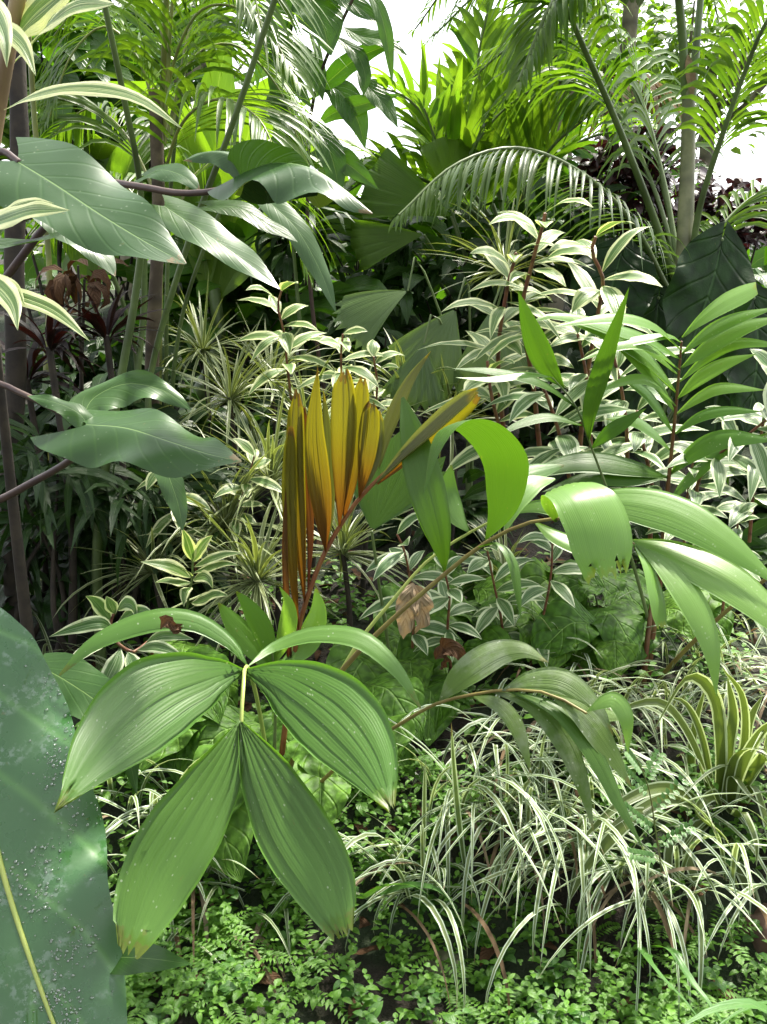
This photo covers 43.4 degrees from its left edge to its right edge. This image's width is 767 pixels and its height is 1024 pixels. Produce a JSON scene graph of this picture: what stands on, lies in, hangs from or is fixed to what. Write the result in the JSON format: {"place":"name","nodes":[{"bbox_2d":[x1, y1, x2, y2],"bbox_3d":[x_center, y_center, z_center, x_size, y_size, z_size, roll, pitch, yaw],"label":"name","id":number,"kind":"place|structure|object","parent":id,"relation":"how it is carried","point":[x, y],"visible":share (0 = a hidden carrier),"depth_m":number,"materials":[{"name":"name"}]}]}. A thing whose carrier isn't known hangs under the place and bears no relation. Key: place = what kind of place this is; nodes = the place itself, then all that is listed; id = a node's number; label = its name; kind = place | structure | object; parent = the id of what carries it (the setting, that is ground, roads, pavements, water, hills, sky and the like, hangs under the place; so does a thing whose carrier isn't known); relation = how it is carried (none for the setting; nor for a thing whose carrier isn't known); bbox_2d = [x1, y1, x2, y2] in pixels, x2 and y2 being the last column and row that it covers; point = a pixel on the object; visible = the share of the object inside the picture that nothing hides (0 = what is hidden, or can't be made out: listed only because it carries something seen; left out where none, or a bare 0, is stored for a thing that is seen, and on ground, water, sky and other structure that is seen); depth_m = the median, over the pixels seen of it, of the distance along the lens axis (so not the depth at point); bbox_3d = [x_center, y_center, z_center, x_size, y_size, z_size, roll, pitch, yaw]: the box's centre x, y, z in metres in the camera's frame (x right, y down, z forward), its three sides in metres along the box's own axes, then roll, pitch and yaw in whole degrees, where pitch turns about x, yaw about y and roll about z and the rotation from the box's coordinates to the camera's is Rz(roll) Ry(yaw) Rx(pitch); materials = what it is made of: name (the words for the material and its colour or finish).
{"place":"outdoors","nodes":[
{"label":"outdoors","id":0,"kind":"place"},
{"bbox_2d":[0,210,766,1023],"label":"ground","id":1,"kind":"structure","parent":0,"point":[376,964],"depth_m":2.36,"materials":[{"name":"plant"}]},
{"bbox_2d":[0,0,28,617],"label":"tree","id":2,"kind":"object","parent":1,"relation":"on","point":[16,368],"visible":0.41,"depth_m":2.95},
{"bbox_2d":[0,330,80,626],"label":"cordyline","id":3,"kind":"object","parent":1,"relation":"on","point":[38,365],"visible":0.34,"depth_m":3.20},
{"bbox_2d":[0,300,110,652],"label":"cordyline","id":4,"kind":"object","parent":1,"relation":"on","point":[55,336],"visible":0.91,"depth_m":2.90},
{"bbox_2d":[0,490,136,642],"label":"shade shrub","id":5,"kind":"object","parent":1,"relation":"on","point":[34,577],"visible":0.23,"depth_m":3.09,"materials":[{"name":"green plant"}]},
{"bbox_2d":[0,608,138,1023],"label":"philodendron","id":6,"kind":"object","parent":1,"relation":"on","point":[60,955],"visible":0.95,"depth_m":1.71,"materials":[{"name":"green plant"}]},
{"bbox_2d":[0,412,155,653],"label":"shade shrub","id":7,"kind":"object","parent":1,"relation":"on","point":[32,466],"visible":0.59,"depth_m":2.90,"materials":[{"name":"green plant"}]},
{"bbox_2d":[35,258,128,614],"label":"dried fronds","id":8,"kind":"object","parent":1,"relation":"on","point":[56,286],"visible":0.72,"depth_m":3.16,"materials":[{"name":"brown plant"}]},
{"bbox_2d":[0,549,175,628],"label":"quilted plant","id":9,"kind":"object","parent":1,"relation":"on","point":[47,608],"visible":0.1,"depth_m":3.10,"materials":[{"name":"green plant"}]},
{"bbox_2d":[0,0,177,349],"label":"shrub","id":10,"kind":"object","parent":1,"relation":"on","point":[95,40],"visible":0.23,"depth_m":4.61,"materials":[{"name":"green plant"}]},
{"bbox_2d":[0,0,182,340],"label":"shell ginger","id":11,"kind":"object","parent":1,"relation":"on","point":[21,21],"visible":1,"depth_m":1.01,"materials":[{"name":"green plant"}]},
{"bbox_2d":[0,137,185,275],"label":"philodendron","id":12,"kind":"object","parent":1,"relation":"on","point":[104,220],"visible":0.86,"depth_m":1.64,"materials":[{"name":"green plant"}]},
{"bbox_2d":[0,367,187,598],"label":"shade shrub","id":13,"kind":"object","parent":1,"relation":"on","point":[46,420],"visible":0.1,"depth_m":3.45,"materials":[{"name":"green plant"}]},
{"bbox_2d":[0,85,191,340],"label":"shrub","id":14,"kind":"object","parent":1,"relation":"on","point":[98,153],"visible":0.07,"depth_m":4.71,"materials":[{"name":"green plant"}]},
{"bbox_2d":[2,311,203,404],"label":"shade shrub","id":15,"kind":"object","parent":1,"relation":"on","point":[91,355],"visible":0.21,"depth_m":3.94,"materials":[{"name":"green plant"}]},
{"bbox_2d":[42,278,164,617],"bbox_3d":[-0.911,-0.157,3.156,0.394,1.190,0.360,-7,14,-31],"label":"cordyline","id":16,"kind":"object","parent":1,"relation":"on","point":[103,327],"visible":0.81,"depth_m":3.04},
{"bbox_2d":[49,595,191,678],"bbox_3d":[-0.605,0.427,2.513,0.248,0.438,0.422,11,16,42],"label":"variegated ginger","id":17,"kind":"object","parent":1,"relation":"on","point":[106,609],"visible":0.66,"depth_m":2.48,"materials":[{"name":"green plant"}]},
{"bbox_2d":[0,370,241,530],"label":"philodendron","id":18,"kind":"object","parent":1,"relation":"on","point":[170,453],"visible":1,"depth_m":1.93,"materials":[{"name":"green plant"}]},
{"bbox_2d":[0,0,254,317],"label":"tree","id":19,"kind":"object","parent":1,"relation":"on","point":[137,77],"visible":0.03,"depth_m":7.44,"materials":[{"name":"green plant"}]},
{"bbox_2d":[7,461,256,656],"bbox_3d":[-0.773,0.169,3.087,0.769,0.781,0.625,-6,13,-25],"label":"shade shrub","id":20,"kind":"object","parent":1,"relation":"on","point":[151,515],"visible":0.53,"depth_m":2.94,"materials":[{"name":"green plant"}]},
{"bbox_2d":[22,486,246,652],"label":"shade shrub","id":21,"kind":"object","parent":1,"relation":"on","point":[146,588],"visible":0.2,"depth_m":3.19,"materials":[{"name":"green plant"}]},
{"bbox_2d":[53,486,239,617],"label":"spiky plant","id":22,"kind":"object","parent":1,"relation":"on","point":[160,600],"visible":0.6,"depth_m":2.96,"materials":[{"name":"green plant"}]},
{"bbox_2d":[110,944,190,974],"bbox_3d":[-0.536,0.895,1.865,0.125,0.397,0.597,-8,14,-32],"label":"elephant ear","id":23,"kind":"object","parent":1,"relation":"on","point":[154,958],"visible":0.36,"depth_m":1.63},
{"bbox_2d":[145,88,164,481],"bbox_3d":[-0.832,-0.581,3.573,0.123,1.882,0.070,-10,15,-38],"label":"tree","id":24,"kind":"object","parent":1,"relation":"on","point":[156,267],"visible":0.34,"depth_m":3.48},
{"bbox_2d":[93,758,225,875],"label":"ribbon grass","id":25,"kind":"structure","parent":1,"relation":"on","point":[154,797],"depth_m":2.33,"materials":[{"name":"green plant"}]},
{"bbox_2d":[0,220,344,314],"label":"tree","id":26,"kind":"object","parent":1,"relation":"on","point":[30,275],"visible":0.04,"depth_m":8.50,"materials":[{"name":"green plant"}]},
{"bbox_2d":[1,0,346,600],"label":"cane palm","id":27,"kind":"object","parent":1,"relation":"on","point":[270,24],"visible":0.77,"depth_m":3.31,"materials":[{"name":"plant"}]},
{"bbox_2d":[54,29,310,420],"bbox_3d":[-0.985,-1.216,4.664,1.310,2.140,0.432,0,12,0],"label":"banana plant","id":28,"kind":"object","parent":1,"relation":"on","point":[228,279],"visible":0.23,"depth_m":4.60,"materials":[{"name":"green plant"}]},
{"bbox_2d":[0,139,372,638],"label":"philodendron","id":29,"kind":"object","parent":1,"relation":"on","point":[261,171],"visible":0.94,"depth_m":1.92,"materials":[{"name":"green plant"}]},
{"bbox_2d":[102,813,277,966],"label":"ribbon grass","id":30,"kind":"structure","parent":1,"relation":"on","point":[200,884],"depth_m":2.21,"materials":[{"name":"green plant"}]},
{"bbox_2d":[141,530,242,640],"bbox_3d":[-0.510,0.313,2.737,0.279,0.594,0.285,0,12,0],"label":"variegated ginger","id":31,"kind":"object","parent":1,"relation":"on","point":[193,552],"visible":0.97,"depth_m":2.62,"materials":[{"name":"green plant"}]},
{"bbox_2d":[149,640,237,782],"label":"quilted plant","id":32,"kind":"object","parent":1,"relation":"on","point":[229,696],"visible":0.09,"depth_m":2.51,"materials":[{"name":"green plant"}]},
{"bbox_2d":[134,438,281,574],"bbox_3d":[-0.524,0.000,2.955,0.458,0.457,0.248,0,12,0],"label":"variegated ginger","id":33,"kind":"object","parent":1,"relation":"on","point":[252,453],"visible":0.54,"depth_m":2.92,"materials":[{"name":"green plant"}]},
{"bbox_2d":[142,272,277,549],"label":"spiky plant","id":34,"kind":"object","parent":1,"relation":"on","point":[201,340],"visible":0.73,"depth_m":3.81,"materials":[{"name":"green plant"}]},
{"bbox_2d":[92,163,335,669],"bbox_3d":[-0.537,-0.225,2.897,0.720,1.541,0.430,5,13,22],"label":"philodendron","id":35,"kind":"object","parent":1,"relation":"on","point":[190,222],"visible":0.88,"depth_m":2.73,"materials":[{"name":"green plant"}]},
{"bbox_2d":[113,421,317,663],"bbox_3d":[-0.522,0.119,3.087,0.711,0.863,0.766,0,12,0],"label":"spiky plant","id":36,"kind":"object","parent":1,"relation":"on","point":[227,510],"visible":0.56,"depth_m":3.01,"materials":[{"name":"green plant"}]},
{"bbox_2d":[157,317,303,591],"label":"spiky plant","id":37,"kind":"object","parent":1,"relation":"on","point":[230,393],"visible":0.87,"depth_m":3.49,"materials":[{"name":"green plant"}]},
{"bbox_2d":[109,221,386,419],"bbox_3d":[-0.710,-0.906,4.944,1.482,1.356,1.093,0,12,0],"label":"shrub","id":38,"kind":"object","parent":1,"relation":"on","point":[253,313],"visible":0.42,"depth_m":4.80,"materials":[{"name":"green plant"}]},
{"bbox_2d":[175,383,331,538],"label":"shade shrub","id":39,"kind":"object","parent":1,"relation":"on","point":[222,424],"visible":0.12,"depth_m":4.08,"materials":[{"name":"green plant"}]},
{"bbox_2d":[134,492,375,695],"bbox_3d":[-0.366,0.221,2.888,0.746,0.766,0.685,-5,13,-22],"label":"spiky plant","id":40,"kind":"object","parent":1,"relation":"on","point":[256,558],"visible":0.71,"depth_m":2.87,"materials":[{"name":"green plant"}]},
{"bbox_2d":[181,376,332,640],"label":"spiky plant","id":41,"kind":"object","parent":1,"relation":"on","point":[274,454],"visible":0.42,"depth_m":3.09,"materials":[{"name":"green plant"}]},
{"bbox_2d":[163,881,375,1003],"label":"ribbon grass","id":42,"kind":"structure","parent":1,"relation":"on","point":[197,916],"depth_m":2.15,"materials":[{"name":"grass"},{"name":"leaf"}]},
{"bbox_2d":[139,705,415,881],"bbox_3d":[-0.277,0.641,2.418,0.722,0.328,0.543,0,12,0],"label":"quilted plant","id":43,"kind":"object","parent":1,"relation":"on","point":[331,793],"visible":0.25,"depth_m":2.27,"materials":[{"name":"green plant"}]},
{"bbox_2d":[202,302,354,556],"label":"spiky plant","id":44,"kind":"object","parent":1,"relation":"on","point":[269,385],"visible":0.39,"depth_m":3.79,"materials":[{"name":"green plant"}]},
{"bbox_2d":[179,318,413,409],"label":"shrub","id":45,"kind":"object","parent":1,"relation":"on","point":[190,366],"visible":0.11,"depth_m":5.36,"materials":[{"name":"green plant"}]},
{"bbox_2d":[234,169,359,395],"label":"shade shrub","id":46,"kind":"object","parent":1,"relation":"on","point":[280,246],"visible":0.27,"depth_m":4.55,"materials":[{"name":"green plant"}]},
{"bbox_2d":[237,281,414,417],"bbox_3d":[-0.193,-0.379,3.345,0.635,0.814,0.390,-6,13,-25],"label":"variegated ginger","id":47,"kind":"object","parent":1,"relation":"on","point":[288,341],"visible":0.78,"depth_m":3.27,"materials":[{"name":"green plant"}]},
{"bbox_2d":[254,0,407,406],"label":"tall ginger","id":48,"kind":"object","parent":1,"relation":"on","point":[351,106],"visible":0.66,"depth_m":3.75,"materials":[{"name":"green plant"}]},
{"bbox_2d":[244,494,426,630],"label":"spiky plant","id":49,"kind":"object","parent":1,"relation":"on","point":[346,536],"visible":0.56,"depth_m":2.99,"materials":[{"name":"green plant"}]},
{"bbox_2d":[227,216,455,347],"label":"shrub","id":50,"kind":"object","parent":1,"relation":"on","point":[422,226],"visible":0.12,"depth_m":5.17,"materials":[{"name":"green plant"}]},
{"bbox_2d":[273,295,466,408],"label":"shade shrub","id":51,"kind":"object","parent":1,"relation":"on","point":[329,327],"visible":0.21,"depth_m":4.42,"materials":[{"name":"green plant"}]},
{"bbox_2d":[40,717,766,1023],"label":"ground weeds","id":52,"kind":"object","parent":1,"relation":"on","point":[253,1000],"visible":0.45,"depth_m":2.13,"materials":[{"name":"green plant"}]},
{"bbox_2d":[354,432,454,650],"bbox_3d":[0.028,0.206,2.780,0.340,0.910,0.160,0,12,0],"label":"fan palm","id":53,"kind":"object","parent":1,"relation":"on","point":[384,501],"visible":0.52,"depth_m":2.66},
{"bbox_2d":[315,130,495,421],"bbox_3d":[0.046,-1.114,4.944,0.854,1.598,0.878,8,14,32],"label":"fan palm","id":54,"kind":"object","parent":1,"relation":"on","point":[399,183],"visible":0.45,"depth_m":4.63,"materials":[{"name":"plant"}]},
{"bbox_2d":[54,351,766,958],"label":"young palm","id":55,"kind":"object","parent":1,"relation":"on","point":[334,719],"visible":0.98,"depth_m":1.85,"materials":[{"name":"green plant"}]},
{"bbox_2d":[396,583,433,638],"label":"dried leaf","id":56,"kind":"object","parent":55,"relation":"hanging from","point":[418,610],"visible":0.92,"depth_m":2.50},
{"bbox_2d":[258,811,574,1019],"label":"ribbon grass","id":57,"kind":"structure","parent":1,"relation":"on","point":[403,862],"depth_m":2.19,"materials":[{"name":"green plant"}]},
{"bbox_2d":[74,550,766,825],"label":"shade weeds","id":58,"kind":"object","parent":1,"relation":"on","point":[428,760],"visible":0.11,"depth_m":2.92,"materials":[{"name":"green plant"}]},
{"bbox_2d":[358,513,485,671],"bbox_3d":[0.121,0.245,2.781,0.375,0.532,0.253,-3,12,-16],"label":"variegated ginger","id":59,"kind":"object","parent":1,"relation":"on","point":[443,596],"visible":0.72,"depth_m":2.76,"materials":[{"name":"green plant"}]},
{"bbox_2d":[326,585,524,757],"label":"quilted plant","id":60,"kind":"object","parent":1,"relation":"on","point":[388,691],"visible":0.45,"depth_m":2.81,"materials":[{"name":"green plant"}]},
{"bbox_2d":[91,515,765,1023],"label":"leaf litter","id":61,"kind":"object","parent":1,"relation":"on","point":[487,953],"visible":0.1,"depth_m":2.40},
{"bbox_2d":[327,282,532,432],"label":"shrub","id":62,"kind":"object","parent":1,"relation":"on","point":[421,312],"visible":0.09,"depth_m":5.11,"materials":[{"name":"green plant"}]},
{"bbox_2d":[332,257,533,516],"bbox_3d":[0.194,-0.408,3.704,0.754,1.116,0.382,-2,12,-8],"label":"fan palm","id":63,"kind":"object","parent":1,"relation":"on","point":[369,311],"visible":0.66,"depth_m":3.60,"materials":[{"name":"plant"}]},
{"bbox_2d":[335,466,533,556],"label":"shade shrub","id":64,"kind":"object","parent":1,"relation":"on","point":[477,508],"visible":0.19,"depth_m":3.92,"materials":[{"name":"green plant"}]},
{"bbox_2d":[331,214,542,422],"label":"shade shrub","id":65,"kind":"object","parent":1,"relation":"on","point":[392,273],"visible":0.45,"depth_m":4.69,"materials":[{"name":"green plant"}]},
{"bbox_2d":[110,811,766,1023],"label":"blue green weeds","id":66,"kind":"object","parent":1,"relation":"on","point":[227,987],"visible":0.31,"depth_m":2.11,"materials":[{"name":"green plant"}]},
{"bbox_2d":[422,724,465,866],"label":"ribbon grass","id":67,"kind":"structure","parent":1,"relation":"on","point":[457,808],"depth_m":2.24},
{"bbox_2d":[126,894,765,1023],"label":"fern weeds","id":68,"kind":"object","parent":1,"relation":"on","point":[657,928],"visible":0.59,"depth_m":2.10,"materials":[{"name":"green plant"}]},
{"bbox_2d":[373,550,592,668],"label":"quilted plant","id":69,"kind":"object","parent":1,"relation":"on","point":[536,570],"visible":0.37,"depth_m":3.20,"materials":[{"name":"green plant"}]},
{"bbox_2d":[310,0,657,242],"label":"broad palm","id":70,"kind":"object","parent":1,"relation":"on","point":[453,110],"visible":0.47,"depth_m":4.87,"materials":[{"name":"green plant"}]},
{"bbox_2d":[349,101,624,268],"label":"shrub","id":71,"kind":"object","parent":1,"relation":"on","point":[581,153],"visible":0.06,"depth_m":6.10,"materials":[{"name":"green plant"}]},
{"bbox_2d":[426,191,572,427],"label":"spiky plant","id":72,"kind":"object","parent":1,"relation":"on","point":[509,243],"visible":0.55,"depth_m":3.87,"materials":[{"name":"green plant"}]},
{"bbox_2d":[344,718,687,942],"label":"ribbon grass","id":73,"kind":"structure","parent":1,"relation":"on","point":[472,815],"depth_m":2.26,"materials":[{"name":"green plant"}]},
{"bbox_2d":[462,532,597,670],"bbox_3d":[0.425,0.288,2.939,0.438,0.500,0.343,0,12,0],"label":"variegated ginger","id":74,"kind":"object","parent":1,"relation":"on","point":[501,607],"visible":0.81,"depth_m":2.89,"materials":[{"name":"green plant"}]},
{"bbox_2d":[421,197,661,446],"bbox_3d":[0.481,-0.530,3.067,0.770,0.868,0.590,4,13,17],"label":"variegated ginger","id":75,"kind":"object","parent":1,"relation":"on","point":[609,296],"visible":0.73,"depth_m":3.00,"materials":[{"name":"green plant"}]},
{"bbox_2d":[400,669,702,851],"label":"ribbon grass","id":76,"kind":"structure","parent":1,"relation":"on","point":[492,719],"depth_m":2.51,"materials":[{"name":"green plant"}]},
{"bbox_2d":[440,183,667,457],"bbox_3d":[0.868,-0.878,4.821,1.170,1.420,1.036,0,12,0],"label":"shade shrub","id":77,"kind":"object","parent":1,"relation":"on","point":[565,272],"visible":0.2,"depth_m":4.54,"materials":[{"name":"green plant"}]},
{"bbox_2d":[420,308,708,538],"bbox_3d":[0.573,-0.256,3.042,0.807,0.761,0.670,-7,14,-30],"label":"variegated ginger","id":78,"kind":"object","parent":1,"relation":"on","point":[560,445],"visible":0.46,"depth_m":2.97,"materials":[{"name":"green plant"}]},
{"bbox_2d":[460,260,672,484],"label":"shrub","id":79,"kind":"object","parent":1,"relation":"on","point":[526,433],"visible":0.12,"depth_m":4.74,"materials":[{"name":"green plant"}]},
{"bbox_2d":[406,0,732,161],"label":"palm tree","id":80,"kind":"object","parent":1,"relation":"on","point":[629,23],"visible":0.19,"depth_m":7.39,"materials":[{"name":"green plant"}]},
{"bbox_2d":[389,0,766,496],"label":"feather palm","id":81,"kind":"object","parent":1,"relation":"on","point":[556,20],"visible":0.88,"depth_m":3.81,"materials":[{"name":"green plant"}]},
{"bbox_2d":[427,731,739,962],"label":"ribbon grass","id":82,"kind":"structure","parent":1,"relation":"on","point":[583,851],"depth_m":2.28,"materials":[{"name":"green plant"}]},
{"bbox_2d":[459,660,713,785],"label":"ribbon grass","id":83,"kind":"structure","parent":1,"relation":"on","point":[643,710],"depth_m":2.71,"materials":[{"name":"green plant"}]},
{"bbox_2d":[418,675,766,854],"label":"ribbon grass","id":84,"kind":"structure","parent":1,"relation":"on","point":[668,761],"depth_m":2.53,"materials":[{"name":"green plant"}]},
{"bbox_2d":[433,716,753,977],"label":"ribbon grass","id":85,"kind":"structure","parent":1,"relation":"on","point":[630,867],"depth_m":2.22,"materials":[{"name":"green plant"}]},
{"bbox_2d":[451,282,766,684],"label":"young palm","id":86,"kind":"object","parent":1,"relation":"on","point":[640,351],"visible":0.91,"depth_m":2.57,"materials":[{"name":"plant"}]},
{"bbox_2d":[474,791,766,1022],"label":"ribbon grass","id":87,"kind":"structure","parent":1,"relation":"on","point":[655,895],"depth_m":2.16,"materials":[{"name":"green plant"}]},
{"bbox_2d":[529,0,713,158],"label":"tree","id":88,"kind":"object","parent":1,"relation":"on","point":[641,19],"visible":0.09,"depth_m":8.59,"materials":[{"name":"green plant"}]},
{"bbox_2d":[490,163,755,296],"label":"shrub","id":89,"kind":"object","parent":1,"relation":"on","point":[660,261],"visible":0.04,"depth_m":5.01,"materials":[{"name":"green plant"}]},
{"bbox_2d":[531,559,733,680],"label":"quilted plant","id":90,"kind":"object","parent":1,"relation":"on","point":[612,632],"visible":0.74,"depth_m":2.99,"materials":[{"name":"green plant"}]},
{"bbox_2d":[562,123,707,431],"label":"purple shrub","id":91,"kind":"object","parent":1,"relation":"on","point":[592,167],"visible":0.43,"depth_m":4.55,"materials":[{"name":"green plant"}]},
{"bbox_2d":[546,652,766,743],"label":"ribbon grass","id":92,"kind":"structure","parent":1,"relation":"on","point":[685,685],"depth_m":2.78,"materials":[{"name":"green plant"}]},
{"bbox_2d":[624,744,695,883],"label":"pinnate weed","id":93,"kind":"object","parent":1,"relation":"on","point":[634,761],"visible":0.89,"depth_m":2.02,"materials":[{"name":"green plant"}]},
{"bbox_2d":[556,788,766,960],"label":"ribbon grass","id":94,"kind":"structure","parent":1,"relation":"on","point":[750,890],"depth_m":2.23,"materials":[{"name":"green plant"}]},
{"bbox_2d":[570,220,766,487],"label":"elephant ear","id":95,"kind":"object","parent":1,"relation":"on","point":[712,265],"visible":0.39,"depth_m":3.87},
{"bbox_2d":[570,668,766,930],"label":"strap lily","id":96,"kind":"object","parent":1,"relation":"on","point":[732,775],"visible":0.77,"depth_m":2.35,"materials":[{"name":"plant"}]},
{"bbox_2d":[589,0,766,182],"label":"tree","id":97,"kind":"object","parent":1,"relation":"on","point":[704,154],"visible":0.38,"depth_m":8.25,"materials":[{"name":"green plant"}]},
{"bbox_2d":[629,518,766,624],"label":"shade shrub","id":98,"kind":"object","parent":1,"relation":"on","point":[757,545],"visible":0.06,"depth_m":3.65,"materials":[{"name":"green plant"}]},
{"bbox_2d":[644,625,766,710],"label":"ribbon grass","id":99,"kind":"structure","parent":1,"relation":"on","point":[728,669],"depth_m":2.99,"materials":[{"name":"green plant"}]},
{"bbox_2d":[645,349,766,612],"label":"variegated ginger","id":100,"kind":"object","parent":1,"relation":"on","point":[732,462],"visible":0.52,"depth_m":2.78,"materials":[{"name":"green plant"}]},
{"bbox_2d":[651,166,766,264],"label":"purple shrub","id":101,"kind":"object","parent":1,"relation":"on","point":[746,235],"visible":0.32,"depth_m":4.68,"materials":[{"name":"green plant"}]},
{"bbox_2d":[672,425,766,537],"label":"shade shrub","id":102,"kind":"object","parent":1,"relation":"on","point":[739,483],"visible":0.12,"depth_m":4.30,"materials":[{"name":"green plant"}]},
{"bbox_2d":[0,0,766,200],"label":"sky","id":103,"kind":"structure","parent":0,"point":[403,14],"materials":[{"name":"white"}]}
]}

